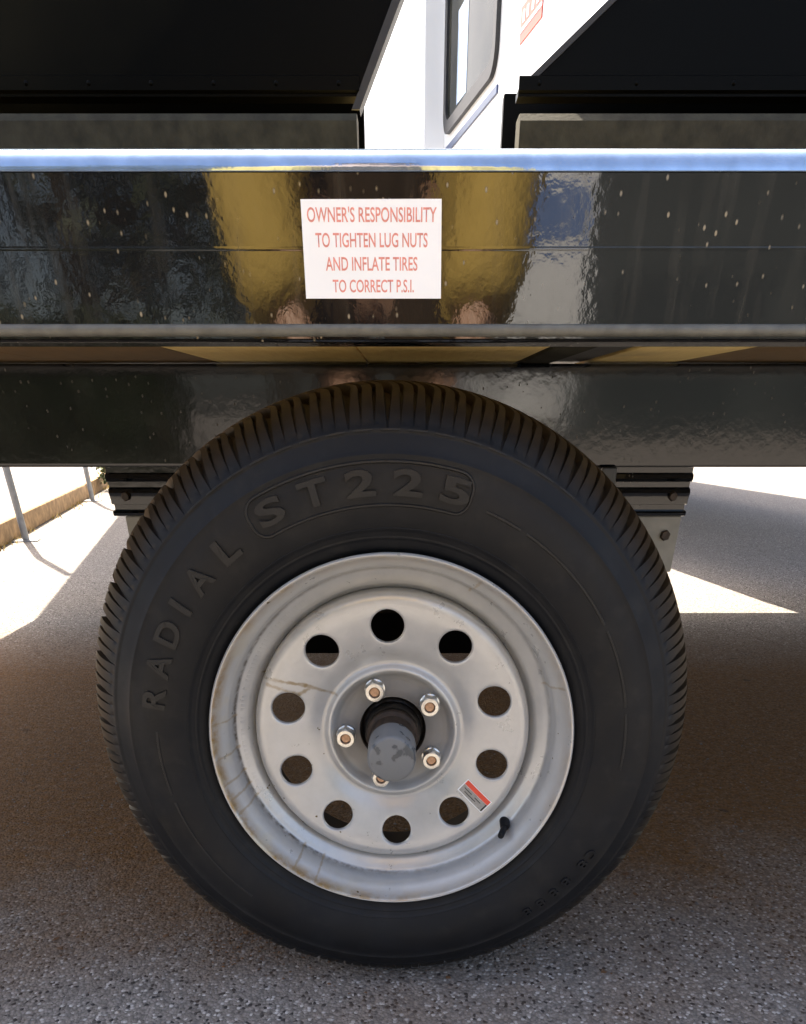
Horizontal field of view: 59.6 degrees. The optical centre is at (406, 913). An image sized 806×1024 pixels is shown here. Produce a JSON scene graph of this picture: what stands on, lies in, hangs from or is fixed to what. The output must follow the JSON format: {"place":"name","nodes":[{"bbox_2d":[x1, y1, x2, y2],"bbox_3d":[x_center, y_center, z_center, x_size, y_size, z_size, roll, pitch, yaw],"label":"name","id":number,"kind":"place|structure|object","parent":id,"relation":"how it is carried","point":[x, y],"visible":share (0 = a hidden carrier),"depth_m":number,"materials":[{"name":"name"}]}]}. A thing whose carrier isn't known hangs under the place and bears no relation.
{"place":"outdoors","nodes":[
{"label":"outdoors","id":0,"kind":"place"},
{"bbox_2d":[0,485,108,550],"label":"grass","id":1,"kind":"structure","parent":0,"point":[30,531],"depth_m":5.41,"materials":[{"name":"plant"}]},
{"bbox_2d":[0,467,805,1023],"bbox_3d":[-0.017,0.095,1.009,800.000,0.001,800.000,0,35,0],"label":"ground","id":2,"kind":"structure","parent":0,"point":[736,573],"depth_m":1.28,"materials":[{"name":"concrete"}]},
{"bbox_2d":[0,483,87,546],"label":"kerb timber","id":3,"kind":"object","parent":2,"relation":"on","point":[41,510],"visible":0.98,"depth_m":5.17,"materials":[{"name":"brown wood"}]},
{"bbox_2d":[2,467,101,542],"bbox_3d":[-1.672,-3.849,4.544,1.996,2.320,4.600,-8,36,-11],"label":"canopy","id":4,"kind":"object","parent":2,"relation":"on","point":[15,503],"visible":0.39,"depth_m":4.36,"materials":[{"name":"grey metal"}]},
{"bbox_2d":[72,472,108,497],"bbox_3d":[-3.323,-4.743,7.694,0.132,0.119,2.707,-6,36,-9],"label":"kerb timber","id":5,"kind":"object","parent":2,"relation":"on","point":[97,485],"visible":0.27,"depth_m":7.09,"materials":[{"name":"brown wood"}]},
{"bbox_2d":[91,467,108,483],"bbox_3d":[-2.984,-4.569,7.174,0.491,0.465,0.532,0,35,0],"label":"shrub","id":6,"kind":"object","parent":2,"relation":"on","point":[102,474],"visible":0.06,"depth_m":7.18,"materials":[{"name":"green plant"}]},
{"bbox_2d":[136,906,308,978],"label":"soil crumbs","id":7,"kind":"object","parent":2,"relation":"on","point":[189,938],"visible":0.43,"depth_m":1.08,"materials":[{"name":"brown soil"}]},
{"bbox_2d":[0,0,805,967],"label":"utility trailer","id":8,"kind":"object","parent":2,"relation":"on","point":[292,366],"visible":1,"depth_m":0.78,"materials":[{"name":"black paint"}]},
{"bbox_2d":[365,0,607,148],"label":"camper","id":9,"kind":"object","parent":2,"relation":"on","point":[449,73],"visible":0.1,"depth_m":5.23,"materials":[{"name":"white metal"}]},
{"bbox_2d":[443,0,501,133],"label":"window","id":10,"kind":"structure","parent":9,"relation":"in","point":[472,27],"depth_m":5.01,"materials":[{"name":"clear glass"}]},
{"bbox_2d":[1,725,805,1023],"bbox_3d":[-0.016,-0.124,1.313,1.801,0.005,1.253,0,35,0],"label":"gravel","id":11,"kind":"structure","parent":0,"point":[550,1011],"depth_m":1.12,"materials":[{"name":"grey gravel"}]}
]}

